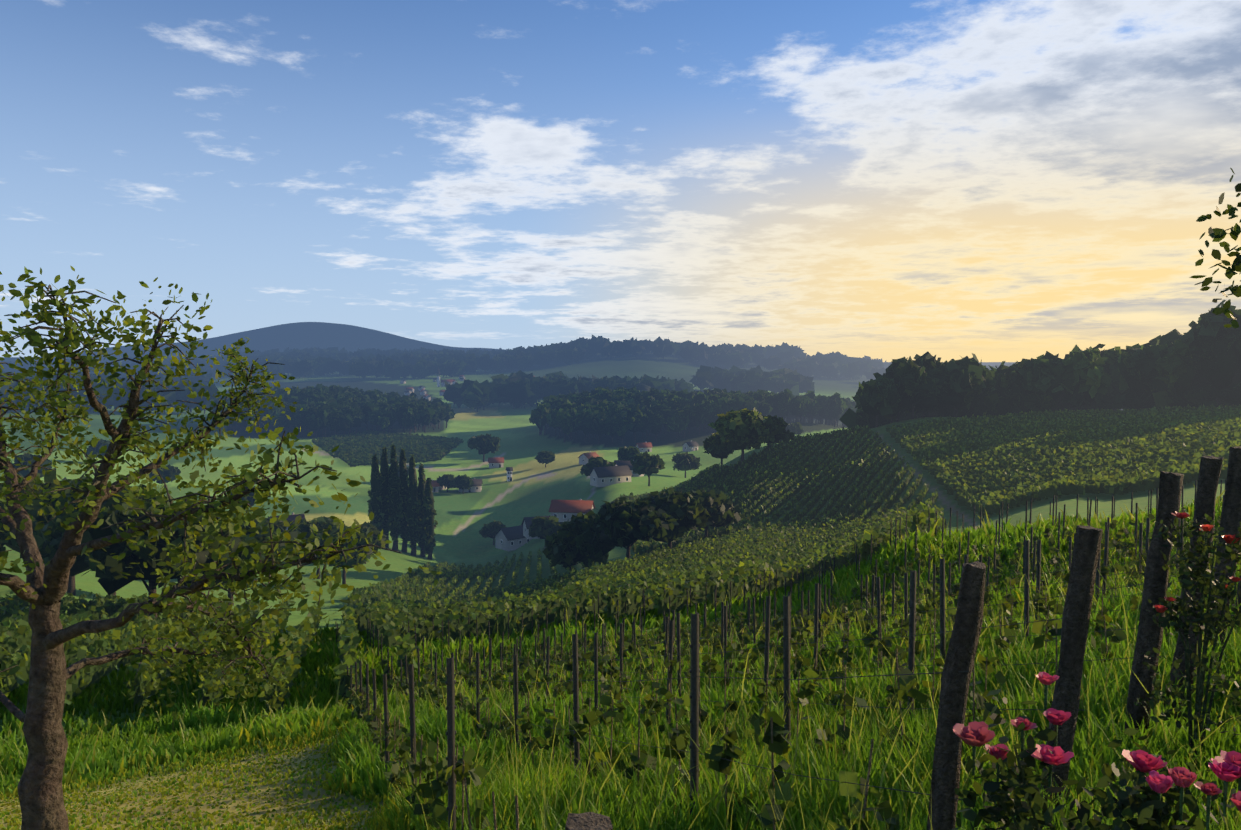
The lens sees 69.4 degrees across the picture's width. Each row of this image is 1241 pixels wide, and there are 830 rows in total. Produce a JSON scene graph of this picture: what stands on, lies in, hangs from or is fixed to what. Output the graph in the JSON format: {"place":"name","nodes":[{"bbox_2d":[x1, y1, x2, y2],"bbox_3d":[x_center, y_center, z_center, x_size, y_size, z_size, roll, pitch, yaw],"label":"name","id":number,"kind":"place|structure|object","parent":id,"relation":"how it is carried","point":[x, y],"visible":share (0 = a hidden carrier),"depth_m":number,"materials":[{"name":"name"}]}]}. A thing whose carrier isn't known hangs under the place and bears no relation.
{"place":"outdoors","nodes":[
{"label":"outdoors","id":0,"kind":"place"},
{"bbox_2d":[270,514,304,526],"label":"house roof","id":1,"kind":"structure","parent":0,"point":[291,518],"depth_m":283.65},
{"bbox_2d":[426,480,438,486],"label":"house","id":2,"kind":"structure","parent":0,"point":[434,483],"depth_m":448.61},
{"bbox_2d":[441,379,452,381],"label":"roof","id":3,"kind":"structure","parent":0,"point":[448,380],"depth_m":1758.69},
{"bbox_2d":[0,322,1237,829],"bbox_3d":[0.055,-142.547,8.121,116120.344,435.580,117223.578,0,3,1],"label":"ground","id":4,"kind":"structure","parent":0,"point":[532,488],"depth_m":434.12,"materials":[{"name":"green plant"}]},
{"bbox_2d":[11,452,55,477],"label":"tree","id":5,"kind":"object","parent":4,"relation":"on","point":[25,457],"visible":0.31,"depth_m":321.83,"materials":[{"name":"green plant"}]},
{"bbox_2d":[0,469,71,576],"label":"tree","id":6,"kind":"object","parent":4,"relation":"on","point":[48,478],"depth_m":97.14,"materials":[{"name":"green plant"}]},
{"bbox_2d":[10,476,92,594],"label":"tree","id":7,"kind":"object","parent":4,"relation":"on","point":[36,506],"depth_m":95.64,"materials":[{"name":"green plant"}]},
{"bbox_2d":[84,439,109,458],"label":"tree","id":8,"kind":"object","parent":4,"relation":"on","point":[99,445],"visible":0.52,"depth_m":470.03,"materials":[{"name":"green plant"}]},
{"bbox_2d":[20,484,180,595],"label":"tree","id":9,"kind":"object","parent":4,"relation":"on","point":[48,545],"depth_m":81.52,"materials":[{"name":"green plant"}]},
{"bbox_2d":[55,494,231,622],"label":"tree","id":10,"kind":"object","parent":4,"relation":"on","point":[105,566],"depth_m":66.61,"materials":[{"name":"green plant"}]},
{"bbox_2d":[149,465,180,487],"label":"tree","id":11,"kind":"object","parent":4,"relation":"on","point":[171,472],"depth_m":379.42,"materials":[{"name":"green plant"}]},
{"bbox_2d":[0,589,420,713],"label":"vines","id":12,"kind":"object","parent":4,"relation":"on","point":[15,634],"visible":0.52,"depth_m":43.03,"materials":[{"name":"green plant"}]},
{"bbox_2d":[0,266,441,829],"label":"walnut tree","id":13,"kind":"object","parent":4,"relation":"on","point":[36,341],"depth_m":7.84,"materials":[{"name":"green plant"}]},
{"bbox_2d":[177,513,264,611],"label":"tree","id":14,"kind":"object","parent":4,"relation":"on","point":[248,540],"depth_m":75.59,"materials":[{"name":"green plant"}]},
{"bbox_2d":[227,486,270,512],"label":"tree","id":15,"kind":"object","parent":4,"relation":"on","point":[250,498],"depth_m":318.92,"materials":[{"name":"green plant"}]},
{"bbox_2d":[228,519,288,605],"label":"tree","id":16,"kind":"object","parent":4,"relation":"on","point":[260,537],"depth_m":110.46,"materials":[{"name":"green plant"}]},
{"bbox_2d":[252,515,299,543],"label":"tree","id":17,"kind":"object","parent":4,"relation":"on","point":[279,524],"visible":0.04,"depth_m":178.41,"materials":[{"name":"green plant"}]},
{"bbox_2d":[292,518,316,527],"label":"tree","id":18,"kind":"object","parent":4,"relation":"on","point":[305,521],"visible":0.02,"depth_m":232.48,"materials":[{"name":"green plant"}]},
{"bbox_2d":[289,516,347,578],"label":"tree","id":19,"kind":"object","parent":4,"relation":"on","point":[321,523],"depth_m":182.14,"materials":[{"name":"green plant"}]},
{"bbox_2d":[221,419,446,437],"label":"forest trunks","id":20,"kind":"object","parent":4,"relation":"on","point":[336,433],"visible":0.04,"depth_m":768.98,"materials":[{"name":"brown plant"}]},
{"bbox_2d":[209,384,454,431],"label":"forest","id":21,"kind":"object","parent":20,"relation":"on","point":[337,408],"visible":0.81,"depth_m":772.59,"materials":[{"name":"green plant"}]},
{"bbox_2d":[312,526,379,583],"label":"tree","id":22,"kind":"object","parent":4,"relation":"on","point":[362,535],"depth_m":168.40,"materials":[{"name":"green plant"}]},
{"bbox_2d":[355,521,386,563],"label":"tree","id":23,"kind":"object","parent":4,"relation":"on","point":[368,526],"depth_m":223.53,"materials":[{"name":"green plant"}]},
{"bbox_2d":[367,454,383,531],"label":"poplar","id":24,"kind":"object","parent":4,"relation":"on","point":[375,500],"visible":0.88,"depth_m":290.06,"materials":[{"name":"green plant"}]},
{"bbox_2d":[380,447,390,547],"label":"poplar","id":25,"kind":"object","parent":4,"relation":"on","point":[384,467],"depth_m":294.60,"materials":[{"name":"green plant"}]},
{"bbox_2d":[312,430,463,466],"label":"vines","id":26,"kind":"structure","parent":4,"relation":"on","point":[354,449],"depth_m":645.91,"materials":[{"name":"green plant"}]},
{"bbox_2d":[386,444,403,550],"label":"poplar","id":27,"kind":"object","parent":4,"relation":"on","point":[395,509],"depth_m":291.63,"materials":[{"name":"green plant"}]},
{"bbox_2d":[398,448,408,552],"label":"poplar","id":28,"kind":"object","parent":4,"relation":"on","point":[403,487],"depth_m":296.33,"materials":[{"name":"green plant"}]},
{"bbox_2d":[404,454,422,555],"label":"poplar","id":29,"kind":"object","parent":4,"relation":"on","point":[413,511],"depth_m":293.27,"materials":[{"name":"green plant"}]},
{"bbox_2d":[417,463,425,556],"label":"poplar","id":30,"kind":"object","parent":4,"relation":"on","point":[421,486],"depth_m":297.64,"materials":[{"name":"green plant"}]},
{"bbox_2d":[6,354,849,413],"bbox_3d":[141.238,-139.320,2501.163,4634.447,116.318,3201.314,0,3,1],"label":"forest trunks","id":31,"kind":"object","parent":4,"relation":"on","point":[403,377],"visible":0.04,"depth_m":1165.18,"materials":[{"name":"brown plant"}]},
{"bbox_2d":[0,335,1122,412],"bbox_3d":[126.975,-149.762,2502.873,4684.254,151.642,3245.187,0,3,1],"label":"forest crowns","id":32,"kind":"object","parent":31,"relation":"attached to","point":[796,367],"visible":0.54,"depth_m":2181.49,"materials":[{"name":"green plant"}]},
{"bbox_2d":[421,478,437,559],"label":"poplar","id":33,"kind":"object","parent":4,"relation":"on","point":[429,526],"depth_m":294.57,"materials":[{"name":"green plant"}]},
{"bbox_2d":[437,376,439,386],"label":"church tower walls","id":34,"kind":"structure","parent":4,"relation":"on","point":[438,381],"depth_m":1757.72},
{"bbox_2d":[437,474,454,491],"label":"tree","id":35,"kind":"object","parent":4,"relation":"on","point":[444,480],"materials":[{"name":"green plant"}]},
{"bbox_2d":[449,474,474,493],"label":"tree","id":36,"kind":"object","parent":4,"relation":"on","point":[465,481],"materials":[{"name":"green plant"}]},
{"bbox_2d":[459,478,481,491],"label":"grey house walls","id":37,"kind":"structure","parent":4,"relation":"on","point":[474,489],"depth_m":453.46,"materials":[{"name":"beige paint"}]},
{"bbox_2d":[472,479,482,485],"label":"roof","id":38,"kind":"structure","parent":37,"relation":"on","point":[477,482],"depth_m":454.83,"materials":[{"name":"tile"}]},
{"bbox_2d":[347,547,594,605],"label":"vineyard rows","id":39,"kind":"object","parent":4,"relation":"on","point":[453,574],"visible":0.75,"depth_m":174.75,"materials":[{"name":"green plant"}]},
{"bbox_2d":[467,434,500,461],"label":"tree","id":40,"kind":"object","parent":4,"relation":"on","point":[487,443],"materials":[{"name":"green plant"}]},
{"bbox_2d":[479,520,505,544],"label":"tree","id":41,"kind":"object","parent":4,"relation":"on","point":[490,530],"depth_m":337.79,"materials":[{"name":"green plant"}]},
{"bbox_2d":[489,463,502,467],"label":"house walls","id":42,"kind":"structure","parent":4,"relation":"on","point":[495,465],"depth_m":536.14,"materials":[{"name":"white paint"}]},
{"bbox_2d":[488,457,503,462],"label":"house roof","id":43,"kind":"structure","parent":42,"relation":"on","point":[496,460],"depth_m":537.18,"materials":[{"name":"red tile"}]},
{"bbox_2d":[507,471,511,480],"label":"transformer tower walls","id":44,"kind":"structure","parent":4,"relation":"on","point":[509,475],"depth_m":477.70,"materials":[{"name":"white paint"}]},
{"bbox_2d":[495,530,531,550],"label":"farm barn walls","id":45,"kind":"structure","parent":4,"relation":"on","point":[505,545],"depth_m":310.02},
{"bbox_2d":[493,525,525,540],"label":"roof","id":46,"kind":"structure","parent":45,"relation":"on","point":[513,533],"depth_m":310.74,"materials":[{"name":"grey tile"}]},
{"bbox_2d":[523,520,537,538],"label":"farm house walls","id":47,"kind":"structure","parent":4,"relation":"on","point":[525,534],"depth_m":294.72,"materials":[{"name":"beige stone"}]},
{"bbox_2d":[521,516,548,528],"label":"farm house roof","id":48,"kind":"structure","parent":47,"relation":"on","point":[528,522],"depth_m":295.07,"materials":[{"name":"grey tile"}]},
{"bbox_2d":[534,451,555,466],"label":"tree","id":49,"kind":"object","parent":4,"relation":"on","point":[543,457],"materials":[{"name":"green plant"}]},
{"bbox_2d":[528,516,563,546],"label":"tree","id":50,"kind":"object","parent":4,"relation":"on","point":[541,527],"depth_m":246.13,"materials":[{"name":"green plant"}]},
{"bbox_2d":[550,499,593,521],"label":"red house walls","id":51,"kind":"structure","parent":4,"relation":"on","point":[560,516],"depth_m":286.71,"materials":[{"name":"paint"}]},
{"bbox_2d":[549,500,594,512],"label":"roof","id":52,"kind":"structure","parent":51,"relation":"on","point":[572,506],"depth_m":287.62,"materials":[{"name":"red tile"}]},
{"bbox_2d":[542,531,608,569],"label":"tree","id":53,"kind":"object","parent":4,"relation":"on","point":[557,548],"depth_m":133.05,"materials":[{"name":"green plant"}]},
{"bbox_2d":[579,451,590,464],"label":"house walls","id":54,"kind":"structure","parent":4,"relation":"on","point":[582,457],"depth_m":495.15,"materials":[{"name":"white paint"}]},
{"bbox_2d":[578,452,599,458],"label":"house roof","id":55,"kind":"structure","parent":54,"relation":"on","point":[589,455],"depth_m":497.10,"materials":[{"name":"tile"}]},
{"bbox_2d":[556,510,614,557],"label":"tree","id":56,"kind":"object","parent":4,"relation":"on","point":[579,525],"visible":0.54,"depth_m":131.69,"materials":[{"name":"green plant"}]},
{"bbox_2d":[565,812,612,829],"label":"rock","id":57,"kind":"object","parent":4,"relation":"on","point":[588,821],"visible":1,"depth_m":3.53,"materials":[{"name":"grey stone"}]},
{"bbox_2d":[580,456,615,475],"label":"tree","id":58,"kind":"object","parent":4,"relation":"on","point":[587,468],"visible":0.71,"depth_m":367.41,"materials":[{"name":"green plant"}]},
{"bbox_2d":[590,465,630,486],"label":"farm walls","id":59,"kind":"structure","parent":4,"relation":"on","point":[597,482],"depth_m":352.09,"materials":[{"name":"white paint"}]},
{"bbox_2d":[589,465,632,477],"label":"roof","id":60,"kind":"structure","parent":59,"relation":"on","point":[612,471],"depth_m":353.51,"materials":[{"name":"grey tile"}]},
{"bbox_2d":[0,484,1240,829],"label":"grass","id":61,"kind":"structure","parent":4,"relation":"on","point":[550,788],"depth_m":13.68,"materials":[{"name":"green plant"}]},
{"bbox_2d":[952,671,1240,829],"bbox_3d":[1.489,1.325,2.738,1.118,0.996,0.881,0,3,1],"label":"rose bush","id":62,"kind":"object","parent":61,"relation":"on","point":[1128,804],"depth_m":2.70,"materials":[{"name":"plant"}]},
{"bbox_2d":[617,446,640,460],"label":"tree","id":63,"kind":"object","parent":4,"relation":"on","point":[629,453],"visible":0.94,"depth_m":432.62,"materials":[{"name":"green plant"}]},
{"bbox_2d":[583,497,678,557],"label":"tree","id":64,"kind":"object","parent":4,"relation":"on","point":[622,522],"depth_m":124.67,"materials":[{"name":"green plant"}]},
{"bbox_2d":[631,460,643,476],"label":"farm walls","id":65,"kind":"structure","parent":4,"relation":"on","point":[636,475],"depth_m":380.08,"materials":[{"name":"white paint"}]},
{"bbox_2d":[636,445,651,451],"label":"house walls","id":66,"kind":"structure","parent":4,"relation":"on","point":[644,449],"depth_m":563.27,"materials":[{"name":"white paint"}]},
{"bbox_2d":[635,442,652,447],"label":"house roof","id":67,"kind":"structure","parent":66,"relation":"on","point":[645,445],"depth_m":564.07,"materials":[{"name":"red tile"}]},
{"bbox_2d":[630,451,664,485],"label":"tree","id":68,"kind":"object","parent":4,"relation":"on","point":[645,462],"depth_m":332.48,"materials":[{"name":"green plant"}]},
{"bbox_2d":[354,501,946,647],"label":"vines","id":69,"kind":"object","parent":4,"relation":"on","point":[809,548],"visible":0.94,"depth_m":65.07,"materials":[{"name":"green plant"}]},
{"bbox_2d":[634,488,710,550],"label":"tree","id":70,"kind":"object","parent":4,"relation":"on","point":[686,510],"depth_m":137.12,"materials":[{"name":"green plant"}]},
{"bbox_2d":[671,452,701,477],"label":"tree","id":71,"kind":"object","parent":4,"relation":"on","point":[686,461],"depth_m":399.12,"materials":[{"name":"green plant"}]},
{"bbox_2d":[539,413,846,443],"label":"forest trunks","id":72,"kind":"object","parent":4,"relation":"on","point":[833,422],"visible":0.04,"depth_m":673.14,"materials":[{"name":"brown plant"}]},
{"bbox_2d":[529,386,856,437],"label":"forest","id":73,"kind":"object","parent":72,"relation":"on","point":[619,411],"visible":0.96,"depth_m":664.65,"materials":[{"name":"green plant"}]},
{"bbox_2d":[689,489,744,537],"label":"tree","id":74,"kind":"object","parent":4,"relation":"on","point":[721,509],"depth_m":158.15,"materials":[{"name":"green plant"}]},
{"bbox_2d":[703,432,733,467],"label":"tree","id":75,"kind":"object","parent":4,"relation":"on","point":[715,445],"depth_m":248.19,"materials":[{"name":"green plant"}]},
{"bbox_2d":[708,407,774,467],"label":"tree","id":76,"kind":"object","parent":4,"relation":"on","point":[738,429],"depth_m":235.98,"materials":[{"name":"green plant"}]},
{"bbox_2d":[613,425,937,555],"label":"vineyard","id":77,"kind":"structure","parent":4,"relation":"on","point":[712,476],"depth_m":195.72,"materials":[{"name":"green plant"}]},
{"bbox_2d":[758,414,794,450],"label":"tree","id":78,"kind":"object","parent":4,"relation":"on","point":[776,426],"depth_m":238.85,"materials":[{"name":"green plant"}]},
{"bbox_2d":[335,479,1226,829],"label":"vineyard stakes","id":79,"kind":"object","parent":4,"relation":"on","point":[695,645],"visible":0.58,"depth_m":16.57,"materials":[{"name":"brown wood"}]},
{"bbox_2d":[407,519,1240,799],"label":"vineyard wires","id":80,"kind":"object","parent":79,"relation":"attached to","point":[879,645],"visible":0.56,"depth_m":11.21,"materials":[{"name":"grey metal"}]},
{"bbox_2d":[341,506,1240,829],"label":"grapevines","id":81,"kind":"object","parent":4,"relation":"on","point":[713,760],"visible":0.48,"depth_m":12.90,"materials":[{"name":"green plant"}]},
{"bbox_2d":[349,517,1238,829],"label":"vineyard planting sticks","id":82,"kind":"object","parent":4,"relation":"on","point":[725,693],"visible":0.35,"depth_m":11.55,"materials":[{"name":"brown wood"}]},
{"bbox_2d":[785,422,803,436],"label":"tree","id":83,"kind":"object","parent":4,"relation":"on","point":[796,428],"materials":[{"name":"green plant"}]},
{"bbox_2d":[927,561,985,829],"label":"vineyard end post","id":84,"kind":"object","parent":4,"relation":"on","point":[960,656],"visible":0.98,"depth_m":4.16,"materials":[{"name":"brown wood"}]},
{"bbox_2d":[839,381,1240,428],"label":"forest understory crowns","id":85,"kind":"object","parent":4,"relation":"on","point":[1198,394],"visible":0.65,"depth_m":255.25,"materials":[{"name":"green plant"}]},
{"bbox_2d":[886,404,1240,515],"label":"vines","id":86,"kind":"object","parent":4,"relation":"on","point":[1019,459],"visible":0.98,"depth_m":169.85,"materials":[{"name":"green plant"}]},
{"bbox_2d":[1040,525,1102,821],"bbox_3d":[2.715,1.782,5.479,0.355,2.247,0.168,2,4,33],"label":"vineyard end post","id":87,"kind":"object","parent":4,"relation":"on","point":[1077,612],"visible":0.88,"depth_m":5.38,"materials":[{"name":"brown wood"}]},
{"bbox_2d":[1124,471,1183,742],"bbox_3d":[3.955,1.673,6.717,0.364,2.533,0.178,3,5,42],"label":"vineyard end post","id":88,"kind":"object","parent":4,"relation":"on","point":[1150,635],"visible":0.67,"depth_m":6.64,"materials":[{"name":"brown wood"}]},
{"bbox_2d":[1134,511,1240,734],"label":"rose bush","id":89,"kind":"object","parent":4,"relation":"on","point":[1206,618],"depth_m":6.05,"materials":[{"name":"green plant"}]},
{"bbox_2d":[1170,456,1223,699],"bbox_3d":[5.109,1.679,8.011,0.388,2.646,0.191,3,4,38],"label":"vineyard end post","id":90,"kind":"object","parent":4,"relation":"on","point":[1209,476],"visible":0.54,"depth_m":7.89,"materials":[{"name":"brown wood"}]},
{"bbox_2d":[1159,519,1240,768],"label":"rose bush stems","id":91,"kind":"object","parent":4,"relation":"on","point":[1200,678],"visible":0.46,"depth_m":6.12,"materials":[{"name":"green plant"}]},
{"bbox_2d":[1189,167,1240,327],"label":"tree foliage","id":92,"kind":"object","parent":4,"relation":"on","point":[1217,234],"depth_m":7.18,"materials":[{"name":"green plant"}]},
{"bbox_2d":[1206,447,1240,654],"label":"vineyard end post","id":93,"kind":"object","parent":4,"relation":"on","point":[1230,520],"visible":0.44,"depth_m":9.08,"materials":[{"name":"brown wood"}]},
{"bbox_2d":[1232,568,1240,618],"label":"vineyard end post","id":94,"kind":"object","parent":4,"relation":"on","point":[1238,595],"visible":0.15,"depth_m":11.75,"materials":[{"name":"brown wood"}]},
{"bbox_2d":[0,0,1240,361],"label":"sky","id":95,"kind":"structure","parent":0,"point":[991,180],"materials":[{"name":"blue"}]},
{"bbox_2d":[614,460,632,469],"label":"house roof","id":96,"kind":"structure","parent":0,"point":[622,463],"depth_m":383.79,"materials":[{"name":"grey tile"}]},
{"bbox_2d":[683,440,697,451],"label":"house walls","id":97,"kind":"structure","parent":0,"point":[688,449],"depth_m":546.61,"materials":[{"name":"white paint"}]},
{"bbox_2d":[682,441,698,446],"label":"house roof","id":98,"kind":"structure","parent":97,"relation":"on","point":[692,443],"depth_m":547.45,"materials":[{"name":"grey tile"}]},
{"bbox_2d":[851,300,1240,422],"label":"forest","id":99,"kind":"object","parent":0,"point":[1207,347],"visible":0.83,"depth_m":252.78,"materials":[{"name":"green plant"}]}
]}

